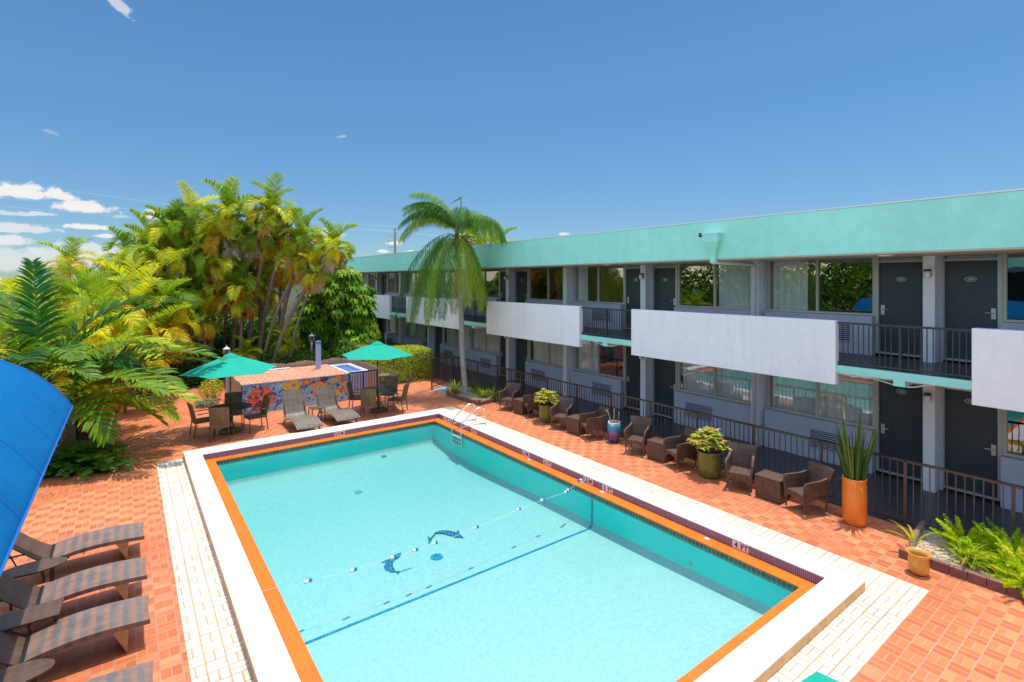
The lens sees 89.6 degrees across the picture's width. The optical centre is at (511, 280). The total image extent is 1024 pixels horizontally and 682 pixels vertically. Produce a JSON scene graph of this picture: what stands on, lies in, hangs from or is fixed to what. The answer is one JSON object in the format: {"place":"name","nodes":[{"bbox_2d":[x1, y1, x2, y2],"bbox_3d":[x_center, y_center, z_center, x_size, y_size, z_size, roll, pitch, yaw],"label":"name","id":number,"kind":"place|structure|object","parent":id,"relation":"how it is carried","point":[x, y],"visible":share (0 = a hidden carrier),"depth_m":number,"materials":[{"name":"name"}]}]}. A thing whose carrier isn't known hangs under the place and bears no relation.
{"place":"outdoors","nodes":[
{"label":"outdoors","id":0,"kind":"place"},
{"bbox_2d":[43,355,428,477],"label":"garden soil","id":1,"kind":"structure","parent":0,"point":[83,436],"depth_m":14.96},
{"bbox_2d":[0,263,63,351],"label":"palm tree","id":2,"kind":"object","parent":1,"relation":"on","point":[10,286],"visible":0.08,"depth_m":16.86,"materials":[{"name":"green plant"}]},
{"bbox_2d":[30,266,98,334],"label":"palm tree","id":3,"kind":"object","parent":1,"relation":"on","point":[67,301],"visible":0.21,"depth_m":17.97,"materials":[{"name":"green plant"}]},
{"bbox_2d":[11,294,118,383],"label":"palm tree","id":4,"kind":"object","parent":1,"relation":"on","point":[72,315],"visible":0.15,"depth_m":15.49,"materials":[{"name":"green plant"}]},
{"bbox_2d":[35,235,98,289],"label":"palm tree","id":5,"kind":"object","parent":1,"relation":"on","point":[67,258],"visible":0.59,"depth_m":22.16,"materials":[{"name":"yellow plant"}]},
{"bbox_2d":[45,450,122,477],"bbox_3d":[-9.865,4.162,11.962,1.554,0.480,1.375,0,0,-37],"label":"fern","id":6,"kind":"object","parent":1,"relation":"on","point":[77,457],"visible":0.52,"depth_m":11.71,"materials":[{"name":"green plant"}]},
{"bbox_2d":[52,266,117,313],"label":"palm tree","id":7,"kind":"object","parent":1,"relation":"on","point":[82,284],"visible":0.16,"depth_m":20.08,"materials":[{"name":"green plant"}]},
{"bbox_2d":[51,274,133,337],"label":"palm tree","id":8,"kind":"object","parent":1,"relation":"on","point":[80,290],"visible":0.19,"depth_m":17.70,"materials":[{"name":"green plant"}]},
{"bbox_2d":[43,329,147,431],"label":"palm tree","id":9,"kind":"object","parent":1,"relation":"on","point":[64,381],"visible":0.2,"depth_m":14.40,"materials":[{"name":"green plant"}]},
{"bbox_2d":[62,446,140,480],"bbox_3d":[-9.490,4.149,11.910,1.473,0.530,1.387,0,0,-37],"label":"fern","id":10,"kind":"object","parent":1,"relation":"on","point":[109,458],"visible":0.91,"depth_m":11.77,"materials":[{"name":"green plant"}]},
{"bbox_2d":[61,280,158,380],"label":"palm tree","id":11,"kind":"object","parent":1,"relation":"on","point":[132,316],"visible":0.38,"depth_m":16.60,"materials":[{"name":"green plant"}]},
{"bbox_2d":[0,257,226,454],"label":"palm","id":12,"kind":"object","parent":1,"relation":"on","point":[39,356],"visible":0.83,"depth_m":12.66,"materials":[{"name":"green plant"}]},
{"bbox_2d":[91,225,139,276],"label":"palm tree","id":13,"kind":"object","parent":1,"relation":"on","point":[125,241],"visible":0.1,"depth_m":22.35,"materials":[{"name":"green plant"}]},
{"bbox_2d":[89,251,167,321],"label":"palm tree","id":14,"kind":"object","parent":1,"relation":"on","point":[123,271],"visible":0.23,"depth_m":20.01,"materials":[{"name":"yellow plant"}]},
{"bbox_2d":[100,312,171,412],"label":"palm tree","id":15,"kind":"object","parent":1,"relation":"on","point":[124,328],"visible":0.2,"depth_m":16.70,"materials":[{"name":"green plant"}]},
{"bbox_2d":[118,223,183,287],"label":"palm tree","id":16,"kind":"object","parent":1,"relation":"on","point":[152,249],"visible":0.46,"depth_m":21.18,"materials":[{"name":"green plant"}]},
{"bbox_2d":[139,197,199,379],"bbox_3d":[-14.815,0.377,22.434,2.358,7.956,2.642,0,0,-37],"label":"palm tree","id":17,"kind":"object","parent":1,"relation":"on","point":[167,217],"visible":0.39,"depth_m":21.96,"materials":[{"name":"green plant"}]},
{"bbox_2d":[149,228,205,375],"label":"palm tree","id":18,"kind":"object","parent":1,"relation":"on","point":[175,267],"visible":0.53,"depth_m":21.47,"materials":[{"name":"green plant"}]},
{"bbox_2d":[151,180,220,369],"bbox_3d":[-14.177,0.028,22.814,2.328,8.646,2.308,0,0,4],"label":"palm tree","id":19,"kind":"object","parent":1,"relation":"on","point":[191,209],"visible":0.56,"depth_m":22.30,"materials":[{"name":"green plant"}]},
{"bbox_2d":[175,266,223,367],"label":"palm tree","id":20,"kind":"object","parent":1,"relation":"on","point":[199,279],"visible":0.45,"depth_m":21.71,"materials":[{"name":"green plant"}]},
{"bbox_2d":[170,216,236,366],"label":"palm tree","id":21,"kind":"object","parent":1,"relation":"on","point":[193,260],"visible":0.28,"depth_m":21.93,"materials":[{"name":"green plant"}]},
{"bbox_2d":[188,267,227,380],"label":"palm tree","id":22,"kind":"object","parent":1,"relation":"on","point":[215,303],"visible":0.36,"depth_m":21.83,"materials":[{"name":"green plant"}]},
{"bbox_2d":[186,236,246,367],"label":"palm tree","id":23,"kind":"object","parent":1,"relation":"on","point":[225,267],"visible":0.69,"depth_m":21.75,"materials":[{"name":"green plant"}]},
{"bbox_2d":[188,202,252,379],"bbox_3d":[-12.675,0.361,22.564,2.740,7.987,2.451,0,0,-37],"label":"palm tree","id":24,"kind":"object","parent":1,"relation":"on","point":[213,241],"visible":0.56,"depth_m":21.92,"materials":[{"name":"green plant"}]},
{"bbox_2d":[192,175,262,366],"bbox_3d":[-12.288,-0.055,22.585,3.023,8.831,2.652,0,0,-37],"label":"palm tree","id":25,"kind":"object","parent":1,"relation":"on","point":[227,208],"visible":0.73,"depth_m":22.01,"materials":[{"name":"green plant"}]},
{"bbox_2d":[184,329,275,367],"bbox_3d":[-13.149,3.339,24.259,4.392,2.058,1.084,0,0,-37],"label":"backdrop bush","id":26,"kind":"object","parent":1,"relation":"on","point":[218,343],"visible":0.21,"depth_m":23.94,"materials":[{"name":"green plant"}]},
{"bbox_2d":[199,260,264,381],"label":"palm tree","id":27,"kind":"object","parent":1,"relation":"on","point":[237,277],"visible":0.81,"depth_m":22.03,"materials":[{"name":"green plant"}]},
{"bbox_2d":[216,275,265,351],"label":"palm tree","id":28,"kind":"object","parent":1,"relation":"on","point":[249,310],"visible":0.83,"depth_m":22.00,"materials":[{"name":"green plant"}]},
{"bbox_2d":[228,193,276,352],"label":"palm tree","id":29,"kind":"object","parent":1,"relation":"on","point":[249,249],"visible":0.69,"depth_m":22.47,"materials":[{"name":"green plant"}]},
{"bbox_2d":[236,171,298,353],"bbox_3d":[-10.635,-0.170,22.564,2.661,9.062,2.925,0,0,-37],"label":"palm tree","id":30,"kind":"object","parent":1,"relation":"on","point":[269,228],"visible":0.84,"depth_m":22.33,"materials":[{"name":"green plant"}]},
{"bbox_2d":[255,239,299,325],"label":"palm tree","id":31,"kind":"object","parent":1,"relation":"on","point":[279,276],"visible":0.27,"depth_m":23.99,"materials":[{"name":"green plant"}]},
{"bbox_2d":[256,205,304,360],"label":"palm tree","id":32,"kind":"object","parent":1,"relation":"on","point":[278,247],"visible":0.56,"depth_m":22.70,"materials":[{"name":"green plant"}]},
{"bbox_2d":[262,229,323,362],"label":"palm tree","id":33,"kind":"object","parent":1,"relation":"on","point":[298,265],"visible":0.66,"depth_m":22.41,"materials":[{"name":"green plant"}]},
{"bbox_2d":[275,206,331,363],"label":"palm tree","id":34,"kind":"object","parent":1,"relation":"on","point":[306,231],"visible":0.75,"depth_m":22.62,"materials":[{"name":"green plant"}]},
{"bbox_2d":[287,248,336,362],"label":"palm tree","id":35,"kind":"object","parent":1,"relation":"on","point":[316,284],"visible":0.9,"depth_m":22.32,"materials":[{"name":"green plant"}]},
{"bbox_2d":[271,217,358,363],"bbox_3d":[-8.598,0.796,22.866,3.664,7.155,2.209,0,0,12],"label":"palm tree","id":36,"kind":"object","parent":1,"relation":"on","point":[334,256],"visible":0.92,"depth_m":22.42,"materials":[{"name":"green plant"}]},
{"bbox_2d":[292,265,379,361],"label":"broadleaf tree","id":37,"kind":"object","parent":1,"relation":"on","point":[345,301],"visible":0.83,"depth_m":24.54,"materials":[{"name":"green plant"}]},
{"bbox_2d":[358,344,434,380],"bbox_3d":[-5.089,3.570,22.599,2.984,1.621,1.991,0,0,-37],"label":"hedge","id":38,"kind":"object","parent":1,"relation":"on","point":[408,366],"visible":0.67,"depth_m":22.52,"materials":[{"name":"green plant"}]},
{"bbox_2d":[262,300,327,365],"bbox_3d":[-10.479,2.563,24.803,3.122,3.611,1.749,0,0,-37],"label":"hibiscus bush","id":39,"kind":"object","parent":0,"point":[299,347],"visible":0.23,"depth_m":24.61,"materials":[{"name":"green plant"}]},
{"bbox_2d":[0,364,1023,681],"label":"deck","id":40,"kind":"structure","parent":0,"point":[950,628],"depth_m":8.77,"materials":[{"name":"tile"}]},
{"bbox_2d":[0,658,54,681],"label":"side table","id":41,"kind":"object","parent":40,"relation":"on","point":[31,671],"visible":1,"depth_m":5.15,"materials":[{"name":"brown wood"}]},
{"bbox_2d":[0,598,63,666],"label":"side table","id":42,"kind":"object","parent":40,"relation":"on","point":[10,621],"visible":0.73,"depth_m":6.01,"materials":[{"name":"brown wood"}]},
{"bbox_2d":[3,557,67,610],"bbox_3d":[-6.523,4.119,7.011,0.720,0.450,0.378,0,0,-37],"label":"side table","id":43,"kind":"object","parent":40,"relation":"on","point":[32,568],"visible":0.84,"depth_m":7.02,"materials":[{"name":"brown wood"}]},
{"bbox_2d":[0,556,146,632],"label":"sun lounger","id":44,"kind":"object","parent":40,"relation":"on","point":[120,576],"visible":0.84,"depth_m":6.79,"materials":[{"name":"brown wicker"}]},
{"bbox_2d":[0,594,149,665],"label":"sun lounger","id":45,"kind":"object","parent":40,"relation":"on","point":[119,619],"visible":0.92,"depth_m":5.92,"materials":[{"name":"brown wicker"}]},
{"bbox_2d":[8,522,144,581],"bbox_3d":[-6.709,3.895,7.795,1.860,0.902,0.600,0,0,-37],"label":"sun lounger","id":46,"kind":"object","parent":40,"relation":"on","point":[121,537],"visible":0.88,"depth_m":7.85,"materials":[{"name":"wicker"}]},
{"bbox_2d":[84,660,152,681],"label":"sun lounger","id":47,"kind":"object","parent":40,"relation":"on","point":[142,672],"visible":1,"depth_m":5.23,"materials":[{"name":"brown wicker"}]},
{"bbox_2d":[87,265,182,396],"bbox_3d":[-13.624,1.860,18.836,2.752,4.985,2.466,0,0,1],"label":"palm tree","id":48,"kind":"object","parent":40,"relation":"on","point":[139,288],"visible":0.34,"depth_m":18.72,"materials":[{"name":"green plant"}]},
{"bbox_2d":[126,295,200,395],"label":"palm tree","id":49,"kind":"object","parent":40,"relation":"on","point":[177,332],"visible":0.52,"depth_m":18.82,"materials":[{"name":"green plant"}]},
{"bbox_2d":[143,275,198,393],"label":"palm tree","id":50,"kind":"object","parent":40,"relation":"on","point":[168,291],"visible":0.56,"depth_m":19.49,"materials":[{"name":"green plant"}]},
{"bbox_2d":[185,295,224,384],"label":"palm tree","id":51,"kind":"object","parent":40,"relation":"on","point":[206,327],"visible":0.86,"depth_m":21.39,"materials":[{"name":"green plant"}]},
{"bbox_2d":[208,407,232,442],"bbox_3d":[-7.970,3.874,14.116,0.497,0.944,0.617,0,0,-18],"label":"dining chair","id":52,"kind":"object","parent":40,"relation":"on","point":[219,417],"visible":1,"depth_m":13.90,"materials":[{"name":"beige wicker"}]},
{"bbox_2d":[179,353,275,433],"bbox_3d":[-8.100,3.206,14.820,2.521,2.275,2.228,0,0,-37],"label":"patio umbrella","id":53,"kind":"object","parent":40,"relation":"on","point":[233,364],"visible":0.92,"depth_m":14.34,"materials":[{"name":"green fabric"}]},
{"bbox_2d":[231,335,262,360],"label":"palm tree","id":54,"kind":"object","parent":40,"relation":"on","point":[246,352],"visible":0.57,"depth_m":21.50,"materials":[{"name":"green plant"}]},
{"bbox_2d":[227,341,349,414],"bbox_3d":[-7.804,3.324,19.030,4.430,2.052,2.657,0,0,-37],"label":"mosaic enclosure","id":55,"kind":"object","parent":40,"relation":"on","point":[275,382],"visible":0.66,"depth_m":18.03,"materials":[{"name":"tile"}]},
{"bbox_2d":[282,388,323,431],"bbox_3d":[-6.222,3.866,15.214,0.713,0.984,1.955,0,0,-37],"label":"sun lounger","id":56,"kind":"object","parent":40,"relation":"on","point":[295,412],"visible":1,"depth_m":15.72,"materials":[{"name":"beige fabric"}]},
{"bbox_2d":[315,383,360,425],"bbox_3d":[-5.460,3.866,16.033,0.713,0.984,1.955,0,0,-41],"label":"sun lounger","id":57,"kind":"object","parent":40,"relation":"on","point":[326,397],"visible":0.97,"depth_m":16.51,"materials":[{"name":"beige fabric"}]},
{"bbox_2d":[331,363,366,395],"bbox_3d":[-6.411,3.870,20.162,0.820,0.960,2.120,0,0,-37],"label":"plunge tub","id":58,"kind":"object","parent":40,"relation":"on","point":[347,367],"visible":0.35,"depth_m":19.49,"materials":[{"name":"white paint"}]},
{"bbox_2d":[343,341,413,412],"bbox_3d":[-4.489,3.176,17.205,2.281,2.336,2.413,0,0,-37],"label":"patio umbrella","id":59,"kind":"object","parent":40,"relation":"on","point":[377,350],"visible":0.98,"depth_m":16.78,"materials":[{"name":"green fabric"}]},
{"bbox_2d":[446,387,498,405],"bbox_3d":[-1.567,4.281,19.375,1.320,0.138,2.879,0,0,-37],"label":"planter bed","id":60,"kind":"object","parent":40,"relation":"on","point":[470,398],"visible":0.68,"depth_m":18.80,"materials":[{"name":"plant"}]},
{"bbox_2d":[395,192,506,394],"bbox_3d":[-2.164,0.546,19.335,3.884,7.633,3.718,0,0,-37],"label":"queen palm","id":61,"kind":"object","parent":60,"relation":"in","point":[460,220],"visible":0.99,"depth_m":19.03,"materials":[{"name":"green plant"}]},
{"bbox_2d":[498,382,520,411],"bbox_3d":[-0.064,3.928,17.498,0.570,0.831,0.678,0,0,24],"label":"armchair","id":62,"kind":"object","parent":40,"relation":"on","point":[510,392],"visible":0.88,"depth_m":17.61,"materials":[{"name":"brown wicker"}]},
{"bbox_2d":[183,408,865,681],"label":"swimming pool","id":63,"kind":"structure","parent":40,"relation":"in","point":[574,584],"depth_m":8.66,"materials":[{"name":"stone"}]},
{"bbox_2d":[157,406,928,681],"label":"cream tile border","id":64,"kind":"object","parent":40,"relation":"on","point":[847,643],"visible":0.8,"depth_m":7.05,"materials":[{"name":"beige tile"}]},
{"bbox_2d":[550,397,574,428],"bbox_3d":[1.496,3.928,15.296,0.570,0.831,0.678,0,0,25],"label":"armchair","id":65,"kind":"object","parent":40,"relation":"on","point":[561,408],"visible":0.84,"depth_m":15.44,"materials":[{"name":"brown wicker"}]},
{"bbox_2d":[579,405,608,440],"bbox_3d":[2.288,3.928,14.284,0.678,0.831,0.570,0,0,-15],"label":"armchair","id":66,"kind":"object","parent":40,"relation":"on","point":[592,421],"visible":0.99,"depth_m":14.09,"materials":[{"name":"brown wicker"}]},
{"bbox_2d":[624,415,652,456],"bbox_3d":[3.204,3.928,13.084,0.570,0.831,0.678,0,0,29],"label":"armchair","id":67,"kind":"object","parent":40,"relation":"on","point":[637,430],"visible":0.92,"depth_m":13.21,"materials":[{"name":"brown wicker"}]},
{"bbox_2d":[646,436,674,462],"bbox_3d":[3.638,4.113,12.591,0.464,0.432,0.514,0,0,-40],"label":"side cube","id":68,"kind":"object","parent":40,"relation":"on","point":[655,450],"visible":0.77,"depth_m":12.47,"materials":[{"name":"brown wicker"}]},
{"bbox_2d":[663,427,698,470],"bbox_3d":[3.998,3.928,12.075,0.678,0.831,0.570,0,0,-19],"label":"armchair","id":69,"kind":"object","parent":40,"relation":"on","point":[677,448],"visible":0.93,"depth_m":12.07,"materials":[{"name":"brown wicker"}]},
{"bbox_2d":[696,447,723,478],"bbox_3d":[4.406,4.058,11.480,0.570,0.572,0.570,0,0,-37],"label":"plant pot","id":70,"kind":"object","parent":40,"relation":"on","point":[709,466],"visible":0.85,"depth_m":11.27,"materials":[{"name":"green ceramic"}]},
{"bbox_2d":[685,426,731,453],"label":"leafy plant","id":71,"kind":"object","parent":70,"relation":"in","point":[707,435],"visible":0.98,"depth_m":11.38,"materials":[{"name":"green plant"}]},
{"bbox_2d":[725,442,756,493],"bbox_3d":[4.829,3.928,10.871,0.570,0.831,0.678,0,0,30],"label":"armchair","id":72,"kind":"object","parent":40,"relation":"on","point":[740,460],"visible":1,"depth_m":10.99,"materials":[{"name":"brown wicker"}]},
{"bbox_2d":[755,469,790,503],"bbox_3d":[5.234,4.113,10.338,0.464,0.432,0.514,0,0,-38],"label":"side cube","id":73,"kind":"object","parent":40,"relation":"on","point":[768,484],"visible":0.81,"depth_m":10.21,"materials":[{"name":"brown wicker"}]},
{"bbox_2d":[783,460,834,516],"bbox_3d":[5.629,3.928,9.778,0.678,0.831,0.570,0,0,-15],"label":"armchair","id":74,"kind":"object","parent":40,"relation":"on","point":[805,487],"visible":1,"depth_m":9.76,"materials":[{"name":"brown wicker"}]},
{"bbox_2d":[842,474,867,526],"bbox_3d":[6.148,3.933,9.248,0.388,0.822,0.388,0,0,-37],"label":"tall orange pot","id":75,"kind":"object","parent":40,"relation":"on","point":[854,506],"visible":0.84,"depth_m":9.10,"materials":[{"name":"ceramic"}]},
{"bbox_2d":[832,402,879,497],"bbox_3d":[6.155,3.010,9.205,0.700,1.537,0.710,0,0,43],"label":"reed plant","id":76,"kind":"object","parent":75,"relation":"in","point":[855,464],"visible":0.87,"depth_m":9.15,"materials":[{"name":"green plant"}]},
{"bbox_2d":[905,547,931,575],"bbox_3d":[6.047,4.188,7.662,0.311,0.313,0.311,0,0,-37],"label":"amber pot","id":77,"kind":"object","parent":40,"relation":"on","point":[918,563],"visible":1,"depth_m":7.60,"materials":[{"name":"ceramic"}]},
{"bbox_2d":[899,529,1023,600],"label":"planter bed","id":78,"kind":"object","parent":40,"relation":"on","point":[940,561],"visible":0.32,"depth_m":7.68,"materials":[{"name":"brick"}]},
{"bbox_2d":[930,513,998,560],"bbox_3d":[7.151,4.023,8.090,0.786,0.518,0.924,0,0,3],"label":"foxtail fern","id":79,"kind":"object","parent":78,"relation":"on","point":[952,534],"visible":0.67,"depth_m":8.17,"materials":[{"name":"green plant"}]},
{"bbox_2d":[945,536,1005,575],"bbox_3d":[7.113,4.147,7.752,0.762,0.316,0.684,0,0,3],"label":"foxtail fern","id":80,"kind":"object","parent":78,"relation":"on","point":[983,561],"visible":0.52,"depth_m":7.74,"materials":[{"name":"green plant"}]},
{"bbox_2d":[949,522,1023,571],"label":"foxtail fern","id":81,"kind":"object","parent":78,"relation":"on","point":[1014,562],"visible":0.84,"depth_m":7.65,"materials":[{"name":"green plant"}]},
{"bbox_2d":[987,546,1023,597],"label":"foxtail fern","id":82,"kind":"object","parent":78,"relation":"on","point":[1011,579],"visible":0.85,"depth_m":7.29,"materials":[{"name":"green plant"}]},
{"bbox_2d":[382,356,1022,538],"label":"walkway","id":83,"kind":"structure","parent":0,"point":[960,509],"depth_m":10.57,"materials":[{"name":"grey concrete"}]},
{"bbox_2d":[452,356,1023,541],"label":"metal fence","id":84,"kind":"object","parent":83,"relation":"on","point":[1013,500],"visible":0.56,"depth_m":10.73,"materials":[{"name":"brown metal"}]},
{"label":"ground","id":85,"kind":"structure","parent":0,"visible":0},
{"bbox_2d":[341,188,1023,512],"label":"motel building","id":86,"kind":"structure","parent":85,"relation":"on","point":[900,324],"depth_m":12.32,"materials":[{"name":"teal paint"}]},
{"bbox_2d":[471,327,498,354],"bbox_3d":[-1.222,2.690,24.367,0.208,1.520,2.445,0,0,-37],"label":"window","id":87,"kind":"structure","parent":86,"relation":"in","point":[484,342],"depth_m":24.53,"materials":[{"name":"grey glass"}]},
{"bbox_2d":[515,338,528,380],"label":"door","id":88,"kind":"structure","parent":86,"relation":"in","point":[521,345],"depth_m":22.10,"materials":[{"name":"grey paint"}]},
{"bbox_2d":[515,269,528,302],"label":"door","id":89,"kind":"structure","parent":86,"relation":"in","point":[521,275],"depth_m":22.08,"materials":[{"name":"grey paint"}]},
{"bbox_2d":[528,340,562,366],"bbox_3d":[1.498,2.690,20.726,0.208,1.520,2.445,0,0,-37],"label":"window","id":90,"kind":"structure","parent":86,"relation":"in","point":[544,352],"depth_m":20.75,"materials":[{"name":"grey glass"}]},
{"bbox_2d":[574,340,623,378],"bbox_3d":[3.156,2.690,18.506,0.208,1.520,2.445,0,0,-37],"label":"window","id":91,"kind":"structure","parent":86,"relation":"in","point":[589,354],"depth_m":18.99,"materials":[{"name":"grey glass"}]},
{"bbox_2d":[574,266,623,303],"bbox_3d":[3.156,0.142,18.506,0.208,1.495,2.445,0,0,-37],"label":"window","id":92,"kind":"structure","parent":86,"relation":"in","point":[582,271],"depth_m":19.26,"materials":[{"name":"grey glass"}]},
{"bbox_2d":[624,345,639,409],"bbox_3d":[4.106,3.061,17.132,0.116,2.398,0.894,0,0,-37],"label":"door","id":93,"kind":"structure","parent":86,"relation":"in","point":[631,362],"depth_m":17.28,"materials":[{"name":"grey paint"}]},
{"bbox_2d":[624,265,639,328],"bbox_3d":[4.106,0.511,17.132,0.116,2.228,0.894,0,0,-37],"label":"door","id":94,"kind":"structure","parent":86,"relation":"in","point":[631,273],"depth_m":17.28,"materials":[{"name":"grey paint"}]},
{"bbox_2d":[653,358,677,418],"bbox_3d":[4.827,3.061,16.166,0.116,2.398,0.894,0,0,-37],"label":"door","id":95,"kind":"structure","parent":86,"relation":"in","point":[665,372],"depth_m":16.22,"materials":[{"name":"grey paint"}]},
{"bbox_2d":[653,264,677,310],"bbox_3d":[4.827,0.511,16.166,0.116,2.228,0.894,0,0,-37],"label":"door","id":96,"kind":"structure","parent":86,"relation":"in","point":[665,277],"depth_m":16.19,"materials":[{"name":"grey paint"}]},
{"bbox_2d":[677,362,750,404],"bbox_3d":[5.876,2.690,14.865,0.208,1.520,2.445,0,0,-37],"label":"window","id":97,"kind":"structure","parent":86,"relation":"in","point":[727,384],"depth_m":14.86,"materials":[{"name":"clear glass"}]},
{"bbox_2d":[677,262,750,309],"bbox_3d":[5.876,0.142,14.865,0.208,1.495,2.445,0,0,-37],"label":"window","id":98,"kind":"structure","parent":86,"relation":"in","point":[734,280],"depth_m":14.54,"materials":[{"name":"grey glass"}]},
{"bbox_2d":[768,373,874,428],"bbox_3d":[7.534,2.690,12.646,0.208,1.520,2.445,0,0,-37],"label":"window","id":99,"kind":"structure","parent":86,"relation":"in","point":[855,393],"depth_m":12.50,"materials":[{"name":"clear glass"}]},
{"bbox_2d":[768,258,874,315],"bbox_3d":[7.534,0.142,12.646,0.208,1.495,2.445,0,0,-37],"label":"window","id":100,"kind":"structure","parent":86,"relation":"in","point":[790,278],"depth_m":13.18,"materials":[{"name":"clear glass"}]},
{"bbox_2d":[875,378,922,481],"bbox_3d":[8.483,3.061,11.271,0.116,2.398,0.894,0,0,-37],"label":"door","id":101,"kind":"structure","parent":86,"relation":"in","point":[898,410],"depth_m":11.28,"materials":[{"name":"grey paint"}]},
{"bbox_2d":[875,257,922,357],"bbox_3d":[8.483,0.511,11.271,0.116,2.228,0.894,0,0,-37],"label":"door","id":102,"kind":"structure","parent":86,"relation":"in","point":[898,281],"depth_m":11.28,"materials":[{"name":"grey paint"}]},
{"bbox_2d":[943,387,1001,500],"bbox_3d":[9.205,3.061,10.305,0.116,2.398,0.894,0,0,-37],"label":"door","id":103,"kind":"structure","parent":86,"relation":"in","point":[972,434],"depth_m":10.33,"materials":[{"name":"grey paint"}]},
{"bbox_2d":[943,254,1001,361],"bbox_3d":[9.205,0.511,10.305,0.116,2.228,0.894,0,0,-37],"label":"door","id":104,"kind":"structure","parent":86,"relation":"in","point":[972,284],"depth_m":10.34,"materials":[{"name":"grey paint"}]},
{"bbox_2d":[1002,254,1023,322],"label":"window","id":105,"kind":"structure","parent":86,"relation":"in","point":[1004,256],"depth_m":9.91,"materials":[{"name":"grey metal"}]},
{"bbox_3d":[-5.196,1.435,-1.884,5.420,5.830,15.200,0,0,-37],"label":"opposite building","id":106,"kind":"object","parent":85,"relation":"on","visible":0},
{"bbox_2d":[0,359,72,576],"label":"blue awning","id":107,"kind":"object","parent":106,"relation":"attached to","point":[35,410],"visible":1,"depth_m":5.35,"materials":[{"name":"fabric"}]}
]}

